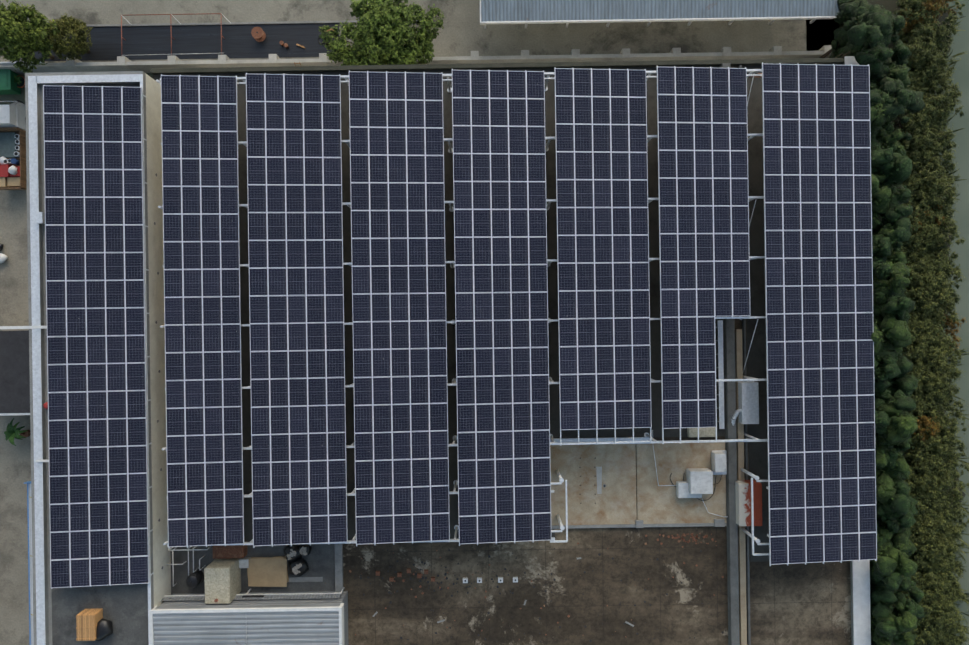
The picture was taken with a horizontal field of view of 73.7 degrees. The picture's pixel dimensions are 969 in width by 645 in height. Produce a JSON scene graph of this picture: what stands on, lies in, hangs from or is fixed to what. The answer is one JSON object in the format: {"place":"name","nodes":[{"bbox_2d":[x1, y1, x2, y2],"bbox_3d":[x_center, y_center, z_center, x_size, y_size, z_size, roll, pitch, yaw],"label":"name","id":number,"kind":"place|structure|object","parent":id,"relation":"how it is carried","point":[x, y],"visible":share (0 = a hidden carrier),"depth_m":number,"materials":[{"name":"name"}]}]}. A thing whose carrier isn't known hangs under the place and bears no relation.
{"place":"outdoors","nodes":[
{"label":"outdoors","id":0,"kind":"place"},
{"bbox_2d":[0,330,29,415],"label":"shingle roof house","id":1,"kind":"structure","parent":0,"point":[14,377],"depth_m":45.68,"materials":[{"name":"concrete"}]},
{"bbox_2d":[0,176,30,644],"bbox_3d":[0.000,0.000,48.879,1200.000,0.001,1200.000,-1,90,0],"label":"ground","id":2,"kind":"structure","parent":0,"point":[15,468],"depth_m":48.88,"materials":[{"name":"grey concrete"}]},
{"bbox_2d":[0,243,7,262],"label":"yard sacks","id":3,"kind":"object","parent":2,"relation":"on","point":[3,258],"visible":1,"depth_m":48.50,"materials":[{"name":"white plastic"}]},
{"bbox_2d":[0,100,26,189],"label":"yard truck","id":4,"kind":"object","parent":2,"relation":"on","point":[13,174],"visible":0.98,"depth_m":47.63,"materials":[{"name":"white metal"}]},
{"bbox_2d":[4,418,30,445],"bbox_3d":[-34.491,8.117,47.952,1.706,1.853,1.679,42,90,0],"label":"palm plant","id":5,"kind":"object","parent":2,"relation":"on","point":[11,432],"visible":1,"depth_m":47.21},
{"bbox_2d":[50,74,170,644],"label":"annex building","id":6,"kind":"structure","parent":2,"relation":"on","point":[125,609],"depth_m":40.00,"materials":[{"name":"beige concrete"}]},
{"bbox_2d":[0,326,46,328],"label":"pipe","id":7,"kind":"object","parent":6,"relation":"on","point":[23,327],"visible":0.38,"depth_m":39.26,"materials":[{"name":"metal"}]},
{"bbox_2d":[25,71,153,644],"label":"parapet","id":8,"kind":"structure","parent":6,"relation":"attached to","point":[42,589],"depth_m":39.33,"materials":[{"name":"white concrete"}]},
{"bbox_2d":[36,212,44,223],"bbox_3d":[-26.941,-6.350,39.179,0.412,0.240,0.675,-1,90,0],"label":"junction box","id":9,"kind":"object","parent":8,"relation":"attached to","point":[40,217],"visible":1,"depth_m":39.06,"materials":[{"name":"white metal"}]},
{"bbox_2d":[76,608,102,640],"bbox_3d":[-23.979,18.354,39.244,1.121,0.870,1.565,-1,90,0],"label":"wooden crate","id":10,"kind":"object","parent":6,"relation":"on","point":[87,620],"visible":0.88,"depth_m":38.83,"materials":[{"name":"brown wood"}]},
{"bbox_2d":[49,85,153,588],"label":"rails","id":11,"kind":"object","parent":6,"relation":"on","point":[145,336],"visible":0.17,"depth_m":39.17,"materials":[{"name":"silver metal"}]},
{"bbox_2d":[43,85,148,587],"bbox_3d":[-23.346,0.809,38.858,5.596,0.562,30.043,-1,90,0],"label":"solar panel array","id":12,"kind":"object","parent":11,"relation":"on","point":[85,201],"visible":0.94,"depth_m":38.85,"materials":[{"name":"glass"}]},
{"bbox_2d":[96,618,112,640],"bbox_3d":[-23.275,18.677,39.334,1.286,0.749,1.329,-1,90,0],"label":"bin bag","id":13,"kind":"object","parent":6,"relation":"on","point":[104,628],"visible":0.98,"depth_m":39.12,"materials":[{"name":"black plastic"}]},
{"bbox_2d":[154,174,162,568],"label":"annex wall vents","id":14,"kind":"object","parent":6,"relation":"attached to","point":[159,372],"visible":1,"depth_m":40.69,"materials":[{"name":"grey metal"}]},
{"bbox_2d":[0,45,831,74],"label":"boundary wall","id":15,"kind":"structure","parent":2,"relation":"on","point":[123,63],"depth_m":47.38,"materials":[{"name":"concrete"}]},
{"bbox_2d":[153,65,851,644],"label":"building","id":16,"kind":"structure","parent":2,"relation":"on","point":[801,603],"depth_m":41.88,"materials":[{"name":"paint"}]},
{"bbox_2d":[166,546,210,586],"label":"pipes","id":17,"kind":"object","parent":16,"relation":"on","point":[188,549],"visible":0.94,"depth_m":41.15,"materials":[{"name":"metal"}]},
{"bbox_2d":[186,570,203,587],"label":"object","id":18,"kind":"object","parent":16,"relation":"on","point":[195,578],"visible":0.96,"depth_m":40.95,"materials":[{"name":"black plastic"}]},
{"bbox_2d":[204,558,240,603],"bbox_3d":[-16.554,16.314,40.869,1.573,2.020,2.225,-1,90,0],"label":"cream tank","id":19,"kind":"object","parent":16,"relation":"on","point":[222,578],"visible":0.9,"depth_m":39.98,"materials":[{"name":"beige plastic"}]},
{"bbox_2d":[213,545,246,558],"bbox_3d":[-16.352,14.638,41.514,1.976,0.730,0.830,-1,90,0],"label":"rusty chest","id":20,"kind":"object","parent":16,"relation":"on","point":[229,551],"visible":0.85,"depth_m":41.15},
{"bbox_2d":[239,558,250,567],"bbox_3d":[-15.661,15.526,41.704,1.235,0.350,0.558,-1,90,0],"label":"small box","id":21,"kind":"object","parent":16,"relation":"on","point":[243,562],"visible":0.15,"depth_m":41.53,"materials":[{"name":"white metal"}]},
{"bbox_2d":[156,591,347,644],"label":"plant room walls","id":22,"kind":"structure","parent":16,"relation":"on","point":[270,603],"depth_m":40.31,"materials":[{"name":"grey concrete"}]},
{"bbox_2d":[149,603,344,644],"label":"corrugated metal roof","id":23,"kind":"structure","parent":22,"relation":"on","point":[276,626],"depth_m":39.33,"materials":[{"name":"grey metal"}]},
{"bbox_2d":[242,595,263,599],"bbox_3d":[-14.601,17.601,40.804,1.329,0.150,0.704,-1,90,0],"label":"plank","id":24,"kind":"object","parent":22,"relation":"attached to","point":[246,596],"visible":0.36,"depth_m":40.73,"materials":[{"name":"grey wood"}]},
{"bbox_2d":[164,587,343,596],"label":"plant room trim","id":25,"kind":"structure","parent":22,"relation":"on","point":[267,593],"depth_m":40.97,"materials":[{"name":"grey metal"}]},
{"bbox_2d":[170,544,334,594],"bbox_3d":[-15.204,16.049,41.875,11.010,0.001,3.375,-1,90,0],"label":"grey roof screed","id":26,"kind":"object","parent":16,"relation":"attached to","point":[320,559],"depth_m":41.88,"materials":[{"name":"grey concrete"}]},
{"bbox_2d":[247,556,288,586],"bbox_3d":[-14.022,16.048,41.686,2.726,0.345,1.921,-1,90,0],"label":"cardboard box","id":27,"kind":"object","parent":16,"relation":"on","point":[267,571],"visible":0.9,"depth_m":41.51,"materials":[{"name":"brown cardboard"}]},
{"bbox_2d":[283,544,311,575],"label":"trash bags","id":28,"kind":"object","parent":16,"relation":"on","point":[298,564],"visible":1,"depth_m":41.34,"materials":[{"name":"plastic"}]},
{"bbox_2d":[335,544,342,591],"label":"parapet wall","id":29,"kind":"structure","parent":16,"relation":"attached to","point":[338,567],"depth_m":41.66,"materials":[{"name":"grey concrete"}]},
{"bbox_2d":[376,569,434,581],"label":"rusty roof pedestals","id":30,"kind":"object","parent":16,"relation":"on","point":[399,574],"visible":1,"depth_m":41.73,"materials":[{"name":"brown metal"}]},
{"bbox_2d":[463,577,517,582],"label":"white roof pedestals","id":31,"kind":"object","parent":16,"relation":"on","point":[500,579],"visible":1,"depth_m":41.68,"materials":[{"name":"paint"}]},
{"bbox_2d":[151,58,844,74],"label":"parapet wall","id":32,"kind":"structure","parent":16,"relation":"on","point":[735,62],"depth_m":41.58,"materials":[{"name":"grey concrete"}]},
{"bbox_2d":[154,64,847,561],"bbox_3d":[1.239,-0.441,41.875,44.805,0.001,32.388,-1,90,0],"label":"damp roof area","id":33,"kind":"object","parent":16,"relation":"attached to","point":[756,450],"visible":0.13,"depth_m":41.88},
{"bbox_2d":[156,62,876,565],"bbox_3d":[1.855,-0.254,40.241,43.616,3.275,30.119,-1,90,0],"label":"steel structure","id":34,"kind":"object","parent":16,"relation":"on","point":[552,442],"visible":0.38,"depth_m":39.26,"materials":[{"name":"grey metal"}]},
{"bbox_2d":[161,75,243,546],"bbox_3d":[-16.959,-0.708,38.858,4.390,0.445,28.250,-1,90,0],"label":"solar panel array","id":35,"kind":"object","parent":34,"relation":"on","point":[195,147],"visible":1,"depth_m":38.84,"materials":[{"name":"glass"}]},
{"bbox_2d":[246,74,346,545],"bbox_3d":[-11.281,-0.796,38.858,5.537,0.541,28.251,-1,90,0],"label":"solar panel array","id":36,"kind":"object","parent":34,"relation":"on","point":[294,151],"visible":0.96,"depth_m":38.85,"materials":[{"name":"glass"}]},
{"bbox_2d":[349,71,449,544],"bbox_3d":[-5.107,-0.910,38.859,5.578,0.542,28.284,-1,90,0],"label":"solar panel array","id":37,"kind":"object","parent":34,"relation":"on","point":[383,102],"visible":0.96,"depth_m":38.85,"materials":[{"name":"glass"}]},
{"bbox_2d":[452,70,550,543],"bbox_3d":[1.049,-0.968,38.859,5.582,0.536,28.363,-1,90,0],"label":"solar panel array","id":38,"kind":"object","parent":34,"relation":"on","point":[485,125],"visible":1,"depth_m":38.85,"materials":[{"name":"glass"}]},
{"bbox_2d":[555,68,651,429],"bbox_3d":[7.153,-4.420,38.858,5.581,0.529,21.646,-1,90,0],"label":"solar panel array","id":39,"kind":"object","parent":34,"relation":"on","point":[615,151],"visible":0.98,"depth_m":38.85,"materials":[{"name":"glass"}]},
{"bbox_2d":[657,67,749,428],"bbox_3d":[13.251,-4.515,38.857,5.539,0.517,21.646,-1,90,0],"label":"solar panel array","id":40,"kind":"object","parent":34,"relation":"on","point":[705,188],"visible":0.98,"depth_m":38.82,"materials":[{"name":"glass"}]},
{"bbox_2d":[762,64,876,564],"bbox_3d":[20.186,-0.556,38.858,6.716,0.611,29.929,-1,90,0],"label":"solar panel array","id":41,"kind":"object","parent":34,"relation":"on","point":[817,191],"visible":0.98,"depth_m":38.84,"materials":[{"name":"glass"}]},
{"bbox_2d":[325,541,723,641],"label":"roof stains","id":42,"kind":"object","parent":16,"relation":"on","point":[489,556],"visible":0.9,"depth_m":41.85,"materials":[{"name":"brown"}]},
{"bbox_2d":[550,444,636,524],"bbox_3d":[7.035,10.491,41.824,5.530,0.130,5.209,-1,90,0],"label":"roof pad","id":43,"kind":"object","parent":16,"relation":"on","point":[615,500],"visible":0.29,"depth_m":41.76,"materials":[{"name":"beige concrete"}]},
{"bbox_2d":[596,467,601,493],"bbox_3d":[7.421,10.204,41.755,0.360,0.001,1.763,-1,90,0],"label":"skylight strip","id":44,"kind":"object","parent":43,"relation":"on","point":[599,479],"visible":1,"depth_m":41.76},
{"bbox_2d":[550,437,650,444],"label":"steel beam","id":45,"kind":"structure","parent":16,"relation":"on","point":[601,439],"depth_m":41.70,"materials":[{"name":"grey metal"}]},
{"bbox_2d":[551,523,726,528],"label":"roof pad kerb","id":46,"kind":"structure","parent":16,"relation":"on","point":[634,525],"depth_m":41.68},
{"bbox_2d":[635,520,643,527],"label":"roof pad block","id":47,"kind":"structure","parent":16,"relation":"on","point":[639,523],"depth_m":41.58,"materials":[{"name":"white concrete"}]},
{"bbox_2d":[636,442,726,523],"bbox_3d":[12.732,10.401,41.821,5.749,0.135,5.208,-1,90,0],"label":"roof pad","id":48,"kind":"object","parent":16,"relation":"on","point":[656,504],"visible":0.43,"depth_m":41.75,"materials":[{"name":"beige concrete"}]},
{"bbox_2d":[676,481,701,497],"bbox_3d":[13.117,10.714,41.481,1.503,0.557,0.993,-1,90,0],"label":"ac condenser","id":49,"kind":"object","parent":48,"relation":"on","point":[682,489],"visible":0.67,"depth_m":41.20,"materials":[{"name":"metal"}]},
{"bbox_2d":[652,430,727,516],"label":"roof conduits","id":50,"kind":"object","parent":48,"relation":"on","point":[675,485],"visible":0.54,"depth_m":41.60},
{"bbox_2d":[686,468,712,493],"bbox_3d":[13.727,10.129,41.281,1.410,0.957,1.453,-1,90,0],"label":"ac condenser","id":51,"kind":"object","parent":48,"relation":"on","point":[699,480],"visible":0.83,"depth_m":40.80,"materials":[{"name":"metal"}]},
{"bbox_2d":[711,451,725,471],"bbox_3d":[14.977,8.909,41.356,0.708,0.807,1.183,-1,90,0],"label":"air conditioning unit","id":52,"kind":"object","parent":48,"relation":"on","point":[718,461],"visible":0.98,"depth_m":40.95,"materials":[{"name":"metal"}]},
{"bbox_2d":[712,450,726,474],"bbox_3d":[15.219,9.044,41.729,1.000,0.100,1.560,-1,90,0],"label":"ac tray","id":53,"kind":"object","parent":48,"relation":"on","point":[720,473],"visible":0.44,"depth_m":41.68,"materials":[{"name":"grey metal"}]},
{"bbox_2d":[645,73,761,547],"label":"fallen leaves","id":54,"kind":"object","parent":16,"relation":"on","point":[692,537],"visible":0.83,"depth_m":41.87,"materials":[{"name":"brown plant"}]},
{"bbox_2d":[714,519,724,526],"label":"roof pad block","id":55,"kind":"structure","parent":16,"relation":"on","point":[719,522],"depth_m":41.58,"materials":[{"name":"grey concrete"}]},
{"bbox_2d":[716,320,724,428],"bbox_3d":[15.234,3.355,41.729,0.359,0.300,6.982,-1,90,0],"label":"roof cable tray","id":56,"kind":"object","parent":16,"relation":"on","point":[720,367],"visible":0.88,"depth_m":41.58,"materials":[{"name":"grey metal"}]},
{"bbox_2d":[719,63,750,644],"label":"wall","id":57,"kind":"structure","parent":16,"relation":"on","point":[738,586],"depth_m":41.48,"materials":[{"name":"grey concrete"}]},
{"bbox_2d":[687,427,715,436],"bbox_3d":[13.977,6.998,41.581,1.788,0.357,0.719,-1,90,0],"label":"cream roof cabinet","id":58,"kind":"object","parent":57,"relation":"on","point":[704,432],"visible":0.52,"depth_m":41.40,"materials":[{"name":"metal"}]},
{"bbox_2d":[735,480,761,525],"bbox_3d":[16.790,11.506,41.279,1.466,1.200,2.697,-1,90,0],"label":"rusty tank","id":59,"kind":"object","parent":16,"relation":"on","point":[743,501],"visible":0.71,"depth_m":40.73,"materials":[{"name":"metal"}]},
{"bbox_2d":[738,381,758,423],"bbox_3d":[16.831,5.114,41.373,1.083,1.012,2.628,-1,90,0],"label":"air handling unit","id":60,"kind":"object","parent":16,"relation":"on","point":[748,398],"visible":0.79,"depth_m":40.88,"materials":[{"name":"grey metal"}]},
{"bbox_2d":[731,408,740,425],"bbox_3d":[16.177,6.316,41.463,0.789,0.930,1.892,-1,90,0],"label":"duct elbow","id":61,"kind":"object","parent":60,"relation":"attached to","point":[736,414],"visible":0.54,"depth_m":41.16,"materials":[{"name":"grey metal"}]},
{"bbox_2d":[843,56,870,644],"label":"roof parapets","id":62,"kind":"object","parent":16,"relation":"attached to","point":[860,607],"visible":0.28,"depth_m":41.38,"materials":[{"name":"white concrete"}]},
{"bbox_2d":[14,74,24,87],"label":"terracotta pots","id":63,"kind":"object","parent":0,"point":[19,80],"visible":0.83,"depth_m":48.48,"materials":[{"name":"ceramic"}]},
{"bbox_2d":[23,481,33,644],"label":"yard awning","id":64,"kind":"object","parent":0,"point":[30,565],"visible":0.29,"depth_m":45.01,"materials":[{"name":"grey metal"}]},
{"bbox_2d":[0,73,152,102],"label":"ground","id":65,"kind":"structure","parent":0,"point":[11,97],"depth_m":48.88,"materials":[{"name":"grey concrete"}]},
{"bbox_2d":[0,69,20,94],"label":"green yard bin","id":66,"kind":"object","parent":65,"relation":"on","point":[8,85],"visible":0.94,"depth_m":47.76,"materials":[{"name":"green plastic"}]},
{"bbox_2d":[161,593,341,600],"bbox_3d":[-15.168,17.339,40.779,12.190,0.500,0.112,-1,90,0],"label":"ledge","id":67,"kind":"object","parent":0,"point":[239,597],"visible":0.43,"depth_m":40.72,"materials":[{"name":"grey concrete"}]},
{"bbox_2d":[288,577,322,581],"bbox_3d":[-11.644,16.648,41.859,2.328,0.060,0.301,-1,90,0],"label":"roof light strip","id":68,"kind":"object","parent":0,"point":[305,579],"visible":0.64,"depth_m":41.83,"materials":[{"name":"grey metal"}]},
{"bbox_2d":[0,0,854,62],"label":"yard ground","id":69,"kind":"structure","parent":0,"point":[463,32],"depth_m":48.88,"materials":[{"name":"grey concrete"}]},
{"bbox_2d":[34,23,338,60],"bbox_3d":[-22.622,-21.194,48.857,23.253,0.020,2.532,-1,90,0],"label":"asphalt strip","id":70,"kind":"object","parent":69,"relation":"on","point":[142,42],"visible":0.75,"depth_m":48.86,"materials":[{"name":"black asphalt"}]},
{"bbox_2d":[0,0,61,72],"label":"tree","id":71,"kind":"object","parent":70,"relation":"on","point":[22,37],"visible":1,"depth_m":44.65,"materials":[{"name":"green plant"}]},
{"bbox_2d":[46,13,92,60],"bbox_3d":[-30.061,-20.556,47.060,3.440,3.637,3.260,-1,90,0],"label":"round bush","id":72,"kind":"object","parent":70,"relation":"on","point":[65,24],"visible":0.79,"depth_m":46.09,"materials":[{"name":"green plant"}]},
{"bbox_2d":[121,13,224,55],"bbox_3d":[-23.418,-21.356,48.588,7.525,0.581,3.449,-1,90,0],"label":"metal frame","id":73,"kind":"object","parent":70,"relation":"on","point":[171,28],"visible":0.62,"depth_m":48.30,"materials":[{"name":"metal"}]},
{"bbox_2d":[121,14,230,55],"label":"pipe frame braces","id":74,"kind":"object","parent":73,"relation":"on","point":[168,54],"visible":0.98,"depth_m":48.28,"materials":[{"name":"brown metal"}]},
{"bbox_2d":[251,27,265,41],"bbox_3d":[-16.985,-21.666,48.564,0.889,0.630,0.889,-1,90,0],"label":"cable spool","id":75,"kind":"object","parent":70,"relation":"on","point":[258,34],"visible":0.96,"depth_m":48.27,"materials":[{"name":"wood"}]},
{"bbox_2d":[279,41,288,47],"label":"yard rusty fittings","id":76,"kind":"object","parent":70,"relation":"on","point":[282,43],"visible":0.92,"depth_m":48.55,"materials":[{"name":"brown metal"}]},
{"bbox_2d":[86,20,416,26],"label":"ground kerb","id":77,"kind":"structure","parent":69,"relation":"on","point":[213,23],"depth_m":48.76,"materials":[{"name":"grey concrete"}]},
{"bbox_2d":[318,0,445,65],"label":"mango tree","id":78,"kind":"object","parent":69,"relation":"on","point":[382,33],"visible":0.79,"depth_m":44.05,"materials":[{"name":"green plant"}]},
{"bbox_2d":[480,0,836,28],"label":"shed fascia and posts","id":79,"kind":"structure","parent":69,"relation":"on","point":[690,20],"depth_m":44.69,"materials":[{"name":"white metal"}]},
{"bbox_2d":[481,0,839,21],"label":"shed roof","id":80,"kind":"structure","parent":79,"relation":"on","point":[518,10],"depth_m":44.62,"materials":[{"name":"grey metal"}]},
{"bbox_2d":[806,0,965,644],"bbox_3d":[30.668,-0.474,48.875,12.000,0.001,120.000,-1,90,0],"label":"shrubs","id":81,"kind":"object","parent":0,"point":[891,5],"depth_m":48.88,"materials":[{"name":"green plant"}]},
{"bbox_2d":[819,0,928,638],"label":"trees","id":82,"kind":"object","parent":81,"relation":"on","point":[864,33],"visible":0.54,"depth_m":40.74,"materials":[{"name":"green plant"}]},
{"bbox_2d":[844,62,919,644],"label":"trees","id":83,"kind":"object","parent":81,"relation":"on","point":[901,428],"visible":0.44,"depth_m":40.55,"materials":[{"name":"green plant"}]},
{"bbox_2d":[891,0,968,644],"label":"riverbank shrubs","id":84,"kind":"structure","parent":81,"relation":"on","point":[929,350],"depth_m":45.95,"materials":[{"name":"green plant"}]},
{"bbox_2d":[897,0,966,441],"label":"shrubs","id":85,"kind":"object","parent":81,"relation":"on","point":[925,421],"visible":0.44,"depth_m":45.90,"materials":[{"name":"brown plant"}]},
{"bbox_2d":[932,1,968,637],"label":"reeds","id":86,"kind":"object","parent":81,"relation":"on","point":[963,508],"visible":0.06,"depth_m":48.18,"materials":[{"name":"green plant"}]},
{"bbox_2d":[936,0,968,644],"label":"river water","id":87,"kind":"structure","parent":0,"point":[960,44],"depth_m":48.87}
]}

